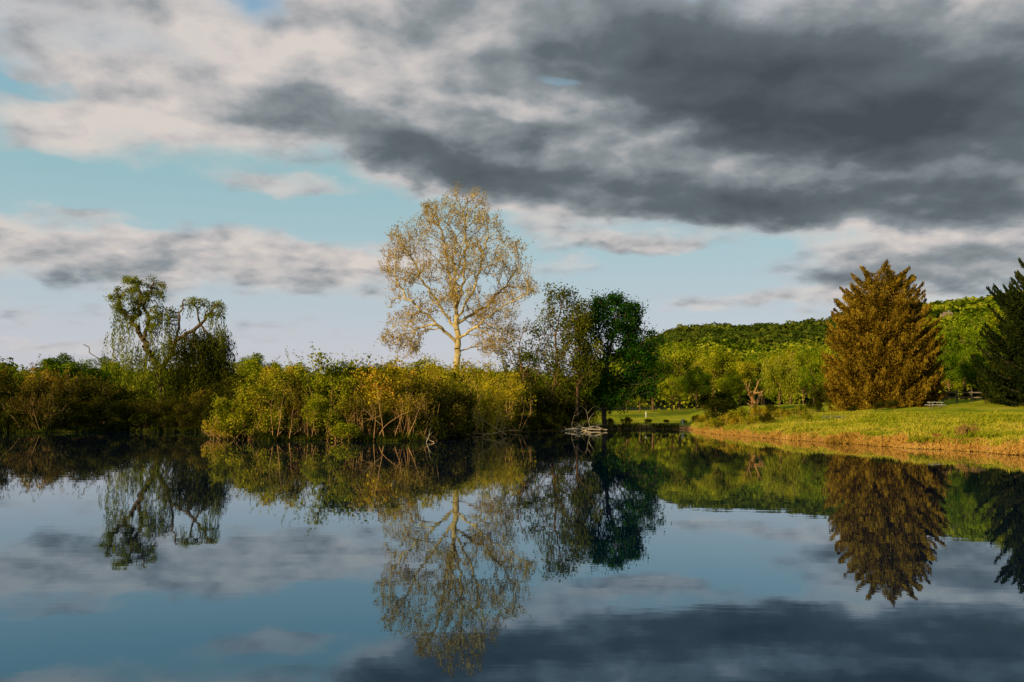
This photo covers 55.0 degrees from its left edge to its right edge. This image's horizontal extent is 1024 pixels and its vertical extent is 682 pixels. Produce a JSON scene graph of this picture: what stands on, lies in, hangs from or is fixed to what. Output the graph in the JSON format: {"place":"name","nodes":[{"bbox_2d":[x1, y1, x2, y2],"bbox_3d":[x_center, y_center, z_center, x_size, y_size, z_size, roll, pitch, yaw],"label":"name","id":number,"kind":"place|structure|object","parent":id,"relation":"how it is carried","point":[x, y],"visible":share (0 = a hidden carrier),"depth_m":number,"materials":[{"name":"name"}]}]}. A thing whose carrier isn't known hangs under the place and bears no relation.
{"place":"outdoors","nodes":[
{"label":"outdoors","id":0,"kind":"place"},
{"bbox_2d":[0,429,1023,681],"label":"water","id":1,"kind":"structure","parent":0,"point":[648,555],"depth_m":10.63,"materials":[{"name":"liquid"}]},
{"bbox_2d":[0,0,1023,376],"label":"sky","id":2,"kind":"structure","parent":0,"point":[734,162],"materials":[{"name":"grey"}]},
{"bbox_2d":[1,399,1023,454],"bbox_3d":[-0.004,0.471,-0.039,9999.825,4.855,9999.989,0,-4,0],"label":"ground","id":3,"kind":"structure","parent":0,"point":[657,417],"depth_m":87.09,"materials":[{"name":"green plant"}]},
{"bbox_2d":[0,408,26,429],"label":"shrub","id":4,"kind":"object","parent":3,"relation":"on","point":[6,418],"visible":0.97,"depth_m":63.41,"materials":[{"name":"green plant"}]},
{"bbox_2d":[0,391,27,422],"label":"shrub","id":5,"kind":"object","parent":3,"relation":"on","point":[4,405],"visible":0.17,"depth_m":65.52,"materials":[{"name":"green plant"}]},
{"bbox_2d":[0,362,48,425],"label":"shrub","id":6,"kind":"object","parent":3,"relation":"on","point":[18,390],"visible":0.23,"depth_m":69.47,"materials":[{"name":"green plant"}]},
{"bbox_2d":[0,354,66,422],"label":"shrub","id":7,"kind":"object","parent":3,"relation":"on","point":[37,370],"visible":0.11,"depth_m":80.04,"materials":[{"name":"green plant"}]},
{"bbox_2d":[21,412,48,428],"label":"shrub","id":8,"kind":"object","parent":3,"relation":"on","point":[39,419],"visible":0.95,"depth_m":63.57,"materials":[{"name":"green plant"}]},
{"bbox_2d":[2,370,72,429],"bbox_3d":[-31.270,3.928,64.790,4.409,4.076,4.644,2,-4,-24],"label":"shrub","id":9,"kind":"object","parent":3,"relation":"on","point":[35,407],"visible":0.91,"depth_m":64.33,"materials":[{"name":"green plant"}]},
{"bbox_2d":[9,364,96,400],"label":"shrub","id":10,"kind":"object","parent":3,"relation":"on","point":[48,375],"visible":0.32,"depth_m":73.35,"materials":[{"name":"green plant"}]},
{"bbox_2d":[29,391,77,427],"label":"shrub","id":11,"kind":"object","parent":3,"relation":"on","point":[70,404],"visible":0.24,"depth_m":67.92,"materials":[{"name":"green plant"}]},
{"bbox_2d":[49,410,77,427],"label":"shrub","id":12,"kind":"object","parent":3,"relation":"on","point":[59,423],"visible":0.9,"depth_m":65.49,"materials":[{"name":"green plant"}]},
{"bbox_2d":[45,363,116,425],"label":"shrub","id":13,"kind":"object","parent":3,"relation":"on","point":[83,385],"visible":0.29,"depth_m":73.19,"materials":[{"name":"green plant"}]},
{"bbox_2d":[60,393,102,427],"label":"shrub","id":14,"kind":"object","parent":3,"relation":"on","point":[74,400],"visible":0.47,"depth_m":68.89,"materials":[{"name":"green plant"}]},
{"bbox_2d":[61,371,135,422],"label":"shrub","id":15,"kind":"object","parent":3,"relation":"on","point":[93,382],"visible":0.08,"depth_m":81.76,"materials":[{"name":"green plant"}]},
{"bbox_2d":[71,368,137,423],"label":"shrub","id":16,"kind":"object","parent":3,"relation":"on","point":[119,388],"visible":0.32,"depth_m":74.22,"materials":[{"name":"green plant"}]},
{"bbox_2d":[81,393,127,426],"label":"shrub","id":17,"kind":"object","parent":3,"relation":"on","point":[102,411],"visible":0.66,"depth_m":69.26,"materials":[{"name":"green plant"}]},
{"bbox_2d":[104,379,159,421],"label":"shrub","id":18,"kind":"object","parent":3,"relation":"on","point":[140,394],"visible":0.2,"depth_m":75.80,"materials":[{"name":"green plant"}]},
{"bbox_2d":[119,394,151,423],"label":"shrub","id":19,"kind":"object","parent":3,"relation":"on","point":[143,404],"visible":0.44,"depth_m":70.62,"materials":[{"name":"green plant"}]},
{"bbox_2d":[127,411,156,427],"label":"shrub","id":20,"kind":"object","parent":3,"relation":"on","point":[135,419],"visible":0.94,"depth_m":69.01,"materials":[{"name":"green plant"}]},
{"bbox_2d":[132,393,166,423],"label":"shrub","id":21,"kind":"object","parent":3,"relation":"on","point":[154,406],"visible":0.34,"depth_m":73.55,"materials":[{"name":"green plant"}]},
{"bbox_2d":[83,275,238,406],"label":"willow tree","id":22,"kind":"object","parent":3,"relation":"on","point":[205,362],"visible":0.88,"depth_m":129.29,"materials":[{"name":"green plant"}]},
{"bbox_2d":[155,413,177,427],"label":"shrub","id":23,"kind":"object","parent":3,"relation":"on","point":[168,420],"visible":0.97,"depth_m":69.12,"materials":[{"name":"green plant"}]},
{"bbox_2d":[153,389,191,425],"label":"shrub","id":24,"kind":"object","parent":3,"relation":"on","point":[171,405],"visible":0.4,"depth_m":73.00,"materials":[{"name":"green plant"}]},
{"bbox_2d":[167,396,202,426],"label":"shrub","id":25,"kind":"object","parent":3,"relation":"on","point":[177,412],"visible":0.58,"depth_m":70.41,"materials":[{"name":"green plant"}]},
{"bbox_2d":[175,386,213,424],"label":"shrub","id":26,"kind":"object","parent":3,"relation":"on","point":[202,401],"visible":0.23,"depth_m":73.52,"materials":[{"name":"green plant"}]},
{"bbox_2d":[201,361,259,409],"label":"shrub","id":27,"kind":"object","parent":3,"relation":"on","point":[217,386],"visible":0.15,"depth_m":75.10,"materials":[{"name":"green plant"}]},
{"bbox_2d":[208,394,258,436],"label":"shrub","id":28,"kind":"object","parent":3,"relation":"on","point":[229,411],"visible":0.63,"depth_m":52.57,"materials":[{"name":"green plant"}]},
{"bbox_2d":[211,410,262,439],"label":"shrub","id":29,"kind":"object","parent":3,"relation":"on","point":[228,423],"visible":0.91,"depth_m":51.57,"materials":[{"name":"green plant"}]},
{"bbox_2d":[208,371,270,428],"bbox_3d":[-16.229,3.681,59.975,4.306,3.897,4.086,-2,-5,29],"label":"shrub","id":30,"kind":"object","parent":3,"relation":"on","point":[222,392],"visible":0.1,"depth_m":59.94,"materials":[{"name":"green plant"}]},
{"bbox_2d":[236,360,269,393],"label":"shrub","id":31,"kind":"object","parent":3,"relation":"on","point":[255,373],"visible":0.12,"depth_m":73.55,"materials":[{"name":"green plant"}]},
{"bbox_2d":[222,374,295,433],"bbox_3d":[-13.643,3.511,53.716,3.835,3.578,3.910,1,-4,-4],"label":"shrub","id":32,"kind":"object","parent":3,"relation":"on","point":[254,395],"visible":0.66,"depth_m":52.95,"materials":[{"name":"green plant"}]},
{"bbox_2d":[252,405,298,435],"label":"shrub","id":33,"kind":"object","parent":3,"relation":"on","point":[275,416],"visible":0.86,"depth_m":51.84,"materials":[{"name":"green plant"}]},
{"bbox_2d":[252,349,313,428],"bbox_3d":[-14.376,3.009,61.861,3.790,5.402,3.938,-3,-5,36],"label":"shrub","id":34,"kind":"object","parent":3,"relation":"on","point":[268,372],"visible":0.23,"depth_m":61.17,"materials":[{"name":"green plant"}]},
{"bbox_2d":[264,393,329,435],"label":"shrub","id":35,"kind":"object","parent":3,"relation":"on","point":[294,404],"visible":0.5,"depth_m":53.09,"materials":[{"name":"green plant"}]},
{"bbox_2d":[272,366,331,429],"bbox_3d":[-12.407,3.550,59.807,4.429,4.009,4.203,-4,-6,44],"label":"shrub","id":36,"kind":"object","parent":3,"relation":"on","point":[296,384],"visible":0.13,"depth_m":59.25,"materials":[{"name":"green plant"}]},
{"bbox_2d":[283,361,321,395],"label":"shrub","id":37,"kind":"object","parent":3,"relation":"on","point":[301,371],"visible":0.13,"depth_m":197.60,"materials":[{"name":"green plant"}]},
{"bbox_2d":[300,384,351,438],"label":"shrub","id":38,"kind":"object","parent":3,"relation":"on","point":[315,415],"visible":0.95,"depth_m":52.26,"materials":[{"name":"green plant"}]},
{"bbox_2d":[290,341,376,429],"bbox_3d":[-10.314,2.884,57.686,5.522,5.423,5.629,1,-4,-8],"label":"shrub","id":39,"kind":"object","parent":3,"relation":"on","point":[341,378],"visible":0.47,"depth_m":57.09,"materials":[{"name":"green plant"}]},
{"bbox_2d":[0,418,679,441],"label":"bank weeds","id":40,"kind":"object","parent":3,"relation":"on","point":[321,432],"visible":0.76,"depth_m":63.59,"materials":[{"name":"green plant"}]},
{"bbox_2d":[320,420,364,440],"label":"shrub","id":41,"kind":"object","parent":3,"relation":"on","point":[350,431],"visible":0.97,"depth_m":51.27,"materials":[{"name":"green plant"}]},
{"bbox_2d":[326,387,366,432],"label":"shrub","id":42,"kind":"object","parent":3,"relation":"on","point":[335,403],"visible":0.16,"depth_m":55.62,"materials":[{"name":"green plant"}]},
{"bbox_2d":[325,390,399,436],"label":"shrub","id":43,"kind":"object","parent":3,"relation":"on","point":[359,404],"visible":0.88,"depth_m":52.80,"materials":[{"name":"green plant"}]},
{"bbox_2d":[363,411,401,434],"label":"shrub","id":44,"kind":"object","parent":3,"relation":"on","point":[384,417],"visible":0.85,"depth_m":52.53,"materials":[{"name":"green plant"}]},
{"bbox_2d":[347,350,425,433],"bbox_3d":[-7.417,3.041,57.193,4.702,5.161,4.794,2,-4,-17],"label":"shrub","id":45,"kind":"object","parent":3,"relation":"on","point":[384,380],"visible":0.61,"depth_m":56.31,"materials":[{"name":"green plant"}]},
{"bbox_2d":[377,395,408,433],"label":"shrub","id":46,"kind":"object","parent":3,"relation":"on","point":[402,426],"visible":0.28,"depth_m":53.94,"materials":[{"name":"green plant"}]},
{"bbox_2d":[384,389,438,437],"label":"shrub","id":47,"kind":"object","parent":3,"relation":"on","point":[406,408],"visible":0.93,"depth_m":53.40,"materials":[{"name":"green plant"}]},
{"bbox_2d":[393,362,444,430],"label":"shrub","id":48,"kind":"object","parent":3,"relation":"on","point":[425,375],"visible":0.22,"depth_m":62.66,"materials":[{"name":"green plant"}]},
{"bbox_2d":[409,413,448,440],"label":"shrub","id":49,"kind":"object","parent":3,"relation":"on","point":[436,426],"visible":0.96,"depth_m":53.02,"materials":[{"name":"green plant"}]},
{"bbox_2d":[402,368,472,435],"bbox_3d":[-4.501,3.644,57.794,4.456,4.033,4.228,2,-4,-15],"label":"shrub","id":50,"kind":"object","parent":3,"relation":"on","point":[457,410],"visible":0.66,"depth_m":57.37,"materials":[{"name":"green plant"}]},
{"bbox_2d":[411,350,479,391],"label":"shrub","id":51,"kind":"object","parent":3,"relation":"on","point":[439,366],"visible":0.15,"depth_m":75.52,"materials":[{"name":"green plant"}]},
{"bbox_2d":[424,378,476,435],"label":"shrub","id":52,"kind":"object","parent":3,"relation":"on","point":[468,418],"visible":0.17,"depth_m":60.37,"materials":[{"name":"green plant"}]},
{"bbox_2d":[374,181,540,371],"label":"sycamore tree","id":53,"kind":"object","parent":3,"relation":"on","point":[453,295],"visible":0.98,"depth_m":112.11,"materials":[{"name":"yellow plant"}]},
{"bbox_2d":[427,353,495,406],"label":"shrub","id":54,"kind":"object","parent":3,"relation":"on","point":[470,366],"visible":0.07,"depth_m":90.52,"materials":[{"name":"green plant"}]},
{"bbox_2d":[431,364,500,434],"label":"shrub","id":55,"kind":"object","parent":3,"relation":"on","point":[479,404],"visible":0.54,"depth_m":66.23,"materials":[{"name":"green plant"}]},
{"bbox_2d":[452,357,504,395],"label":"shrub","id":56,"kind":"object","parent":3,"relation":"on","point":[489,377],"visible":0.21,"depth_m":84.50,"materials":[{"name":"green plant"}]},
{"bbox_2d":[469,380,513,434],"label":"shrub","id":57,"kind":"object","parent":3,"relation":"on","point":[493,399],"visible":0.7,"depth_m":67.23,"materials":[{"name":"green plant"}]},
{"bbox_2d":[469,367,530,430],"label":"shrub","id":58,"kind":"object","parent":3,"relation":"on","point":[514,386],"visible":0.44,"depth_m":73.96,"materials":[{"name":"green plant"}]},
{"bbox_2d":[494,374,536,425],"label":"shrub","id":59,"kind":"object","parent":3,"relation":"on","point":[519,411],"visible":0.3,"depth_m":82.35,"materials":[{"name":"green plant"}]},
{"bbox_2d":[494,316,547,424],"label":"locust tree","id":60,"kind":"object","parent":3,"relation":"on","point":[532,356],"visible":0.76,"depth_m":88.04,"materials":[{"name":"green plant"}]},
{"bbox_2d":[510,371,565,424],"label":"shrub","id":61,"kind":"object","parent":3,"relation":"on","point":[542,404],"visible":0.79,"depth_m":84.51,"materials":[{"name":"green plant"}]},
{"bbox_2d":[512,279,591,403],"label":"locust tree","id":62,"kind":"object","parent":3,"relation":"on","point":[551,364],"visible":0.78,"depth_m":87.87,"materials":[{"name":"green plant"}]},
{"bbox_2d":[549,383,596,421],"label":"shrub","id":63,"kind":"object","parent":3,"relation":"on","point":[584,405],"visible":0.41,"depth_m":89.25,"materials":[{"name":"green plant"}]},
{"bbox_2d":[548,298,605,425],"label":"locust tree","id":64,"kind":"object","parent":3,"relation":"on","point":[579,332],"visible":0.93,"depth_m":87.81,"materials":[{"name":"green plant"}]},
{"bbox_2d":[566,391,600,424],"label":"shrub","id":65,"kind":"object","parent":3,"relation":"on","point":[590,412],"visible":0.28,"depth_m":93.37,"materials":[{"name":"green plant"}]},
{"bbox_2d":[571,288,671,427],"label":"maple tree","id":66,"kind":"object","parent":3,"relation":"on","point":[629,342],"visible":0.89,"depth_m":91.24,"materials":[{"name":"green plant"}]},
{"bbox_2d":[631,354,678,410],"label":"deciduous tree","id":67,"kind":"object","parent":3,"relation":"on","point":[661,369],"visible":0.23,"depth_m":164.50,"materials":[{"name":"green plant"}]},
{"bbox_2d":[657,374,688,410],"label":"deciduous tree","id":68,"kind":"object","parent":3,"relation":"on","point":[671,387],"visible":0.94,"depth_m":159.35,"materials":[{"name":"green plant"}]},
{"bbox_2d":[657,341,707,409],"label":"deciduous tree","id":69,"kind":"object","parent":3,"relation":"on","point":[677,361],"visible":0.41,"depth_m":174.39,"materials":[{"name":"green plant"}]},
{"bbox_2d":[676,366,713,409],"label":"deciduous tree","id":70,"kind":"object","parent":3,"relation":"on","point":[700,382],"visible":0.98,"depth_m":149.06,"materials":[{"name":"green plant"}]},
{"bbox_2d":[693,388,734,413],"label":"shrub","id":71,"kind":"object","parent":3,"relation":"on","point":[701,399],"visible":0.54,"depth_m":109.37,"materials":[{"name":"green plant"}]},
{"bbox_2d":[688,345,741,395],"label":"deciduous tree","id":72,"kind":"object","parent":3,"relation":"on","point":[714,361],"visible":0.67,"depth_m":164.04,"materials":[{"name":"green plant"}]},
{"bbox_2d":[703,395,739,419],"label":"shrub","id":73,"kind":"object","parent":3,"relation":"on","point":[715,406],"visible":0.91,"depth_m":94.53,"materials":[{"name":"green plant"}]},
{"bbox_2d":[716,412,741,425],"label":"shrub","id":74,"kind":"object","parent":3,"relation":"on","point":[731,418],"visible":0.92,"depth_m":79.76,"materials":[{"name":"green plant"}]},
{"bbox_2d":[717,368,745,397],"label":"deciduous tree","id":75,"kind":"object","parent":3,"relation":"on","point":[729,382],"visible":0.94,"depth_m":149.18,"materials":[{"name":"green plant"}]},
{"bbox_2d":[725,353,757,405],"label":"deciduous tree","id":76,"kind":"object","parent":3,"relation":"on","point":[747,371],"visible":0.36,"depth_m":183.67,"materials":[{"name":"green plant"}]},
{"bbox_2d":[743,377,764,411],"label":"broken tree trunk","id":77,"kind":"object","parent":3,"relation":"on","point":[752,398],"visible":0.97,"depth_m":102.92,"materials":[{"name":"brown wood"}]},
{"bbox_2d":[747,373,774,404],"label":"deciduous tree","id":78,"kind":"object","parent":3,"relation":"on","point":[760,385],"visible":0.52,"depth_m":159.66,"materials":[{"name":"green plant"}]},
{"bbox_2d":[745,349,785,404],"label":"deciduous tree","id":79,"kind":"object","parent":3,"relation":"on","point":[759,365],"visible":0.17,"depth_m":189.32,"materials":[{"name":"green plant"}]},
{"bbox_2d":[760,354,803,405],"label":"willow tree","id":80,"kind":"object","parent":3,"relation":"on","point":[786,383],"visible":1,"depth_m":124.40,"materials":[{"name":"green plant"}]},
{"bbox_2d":[771,406,793,419],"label":"shrub","id":81,"kind":"object","parent":3,"relation":"on","point":[783,412],"visible":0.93,"depth_m":83.75,"materials":[{"name":"green plant"}]},
{"bbox_2d":[767,346,809,403],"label":"deciduous tree","id":82,"kind":"object","parent":3,"relation":"on","point":[782,358],"visible":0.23,"depth_m":174.97,"materials":[{"name":"green plant"}]},
{"bbox_2d":[794,367,816,403],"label":"deciduous tree","id":83,"kind":"object","parent":3,"relation":"on","point":[806,377],"visible":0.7,"depth_m":139.38,"materials":[{"name":"green plant"}]},
{"bbox_2d":[789,346,830,399],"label":"deciduous tree","id":84,"kind":"object","parent":3,"relation":"on","point":[815,364],"visible":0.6,"depth_m":148.92,"materials":[{"name":"green plant"}]},
{"bbox_2d":[804,399,824,411],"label":"shrub","id":85,"kind":"object","parent":3,"relation":"on","point":[818,406],"visible":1,"depth_m":96.51,"materials":[{"name":"green plant"}]},
{"bbox_2d":[807,382,831,405],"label":"shrub","id":86,"kind":"object","parent":3,"relation":"on","point":[817,393],"visible":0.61,"depth_m":114.44,"materials":[{"name":"green plant"}]},
{"bbox_2d":[692,409,1023,446],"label":"grass","id":87,"kind":"structure","parent":3,"relation":"on","point":[992,422],"depth_m":60.58,"materials":[{"name":"green plant"}]},
{"bbox_2d":[692,425,1023,454],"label":"dry grass","id":88,"kind":"structure","parent":3,"relation":"on","point":[1012,449],"depth_m":49.24,"materials":[{"name":"beige plant"}]},
{"bbox_2d":[820,259,949,410],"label":"spruce tree","id":89,"kind":"object","parent":3,"relation":"on","point":[885,352],"visible":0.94,"depth_m":94.57,"materials":[{"name":"brown plant"}]},
{"bbox_2d":[935,342,965,393],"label":"deciduous tree","id":90,"kind":"object","parent":3,"relation":"on","point":[950,368],"visible":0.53,"depth_m":123.54,"materials":[{"name":"green plant"}]},
{"bbox_2d":[935,314,990,398],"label":"deciduous tree","id":91,"kind":"object","parent":3,"relation":"on","point":[950,334],"visible":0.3,"depth_m":134.88,"materials":[{"name":"green plant"}]},
{"bbox_2d":[959,384,983,400],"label":"shrub","id":92,"kind":"object","parent":3,"relation":"on","point":[973,394],"visible":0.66,"depth_m":104.66,"materials":[{"name":"green plant"}]},
{"bbox_2d":[952,342,992,384],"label":"deciduous tree","id":93,"kind":"object","parent":3,"relation":"on","point":[971,375],"visible":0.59,"depth_m":117.95,"materials":[{"name":"green plant"}]},
{"bbox_2d":[953,421,998,435],"bbox_3d":[22.313,4.380,47.675,1.534,0.953,2.213,1,-4,-9],"label":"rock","id":94,"kind":"object","parent":3,"relation":"on","point":[963,430],"visible":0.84,"depth_m":48.00,"materials":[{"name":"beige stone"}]},
{"bbox_2d":[954,311,1011,375],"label":"deciduous tree","id":95,"kind":"object","parent":3,"relation":"on","point":[978,339],"visible":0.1,"depth_m":124.41,"materials":[{"name":"green plant"}]},
{"bbox_2d":[970,257,1023,406],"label":"pine tree","id":96,"kind":"object","parent":3,"relation":"on","point":[1011,346],"visible":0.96,"depth_m":88.57,"materials":[{"name":"green plant"}]},
{"bbox_2d":[978,303,1019,346],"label":"deciduous tree","id":97,"kind":"object","parent":3,"relation":"on","point":[992,318],"visible":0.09,"depth_m":121.75,"materials":[{"name":"green plant"}]},
{"bbox_2d":[135,387,982,410],"bbox_3d":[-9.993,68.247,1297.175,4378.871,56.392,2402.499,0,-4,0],"label":"hill","id":98,"kind":"structure","parent":0,"point":[659,406],"depth_m":266.41,"materials":[{"name":"green plant"}]},
{"bbox_2d":[33,352,100,385],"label":"deciduous tree","id":99,"kind":"object","parent":98,"relation":"on","point":[51,363],"visible":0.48,"depth_m":197.10,"materials":[{"name":"green plant"}]},
{"bbox_2d":[74,368,116,394],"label":"deciduous tree","id":100,"kind":"object","parent":98,"relation":"on","point":[105,375],"visible":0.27,"depth_m":200.77,"materials":[{"name":"green plant"}]},
{"bbox_2d":[79,356,128,388],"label":"deciduous tree","id":101,"kind":"object","parent":98,"relation":"on","point":[105,367],"visible":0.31,"depth_m":227.55,"materials":[{"name":"green plant"}]},
{"bbox_2d":[213,360,257,392],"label":"deciduous tree","id":102,"kind":"object","parent":98,"relation":"on","point":[239,366],"visible":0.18,"depth_m":197.62,"materials":[{"name":"green plant"}]},
{"bbox_2d":[236,352,283,376],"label":"deciduous tree","id":103,"kind":"object","parent":98,"relation":"on","point":[244,360],"visible":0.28,"depth_m":208.15,"materials":[{"name":"green plant"}]},
{"bbox_2d":[0,290,1022,409],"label":"forest","id":104,"kind":"object","parent":98,"relation":"on","point":[973,307],"visible":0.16,"depth_m":349.40,"materials":[{"name":"green plant"}]},
{"bbox_2d":[596,312,845,361],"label":"forest","id":105,"kind":"object","parent":98,"relation":"on","point":[775,335],"visible":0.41,"depth_m":448.87,"materials":[{"name":"green plant"}]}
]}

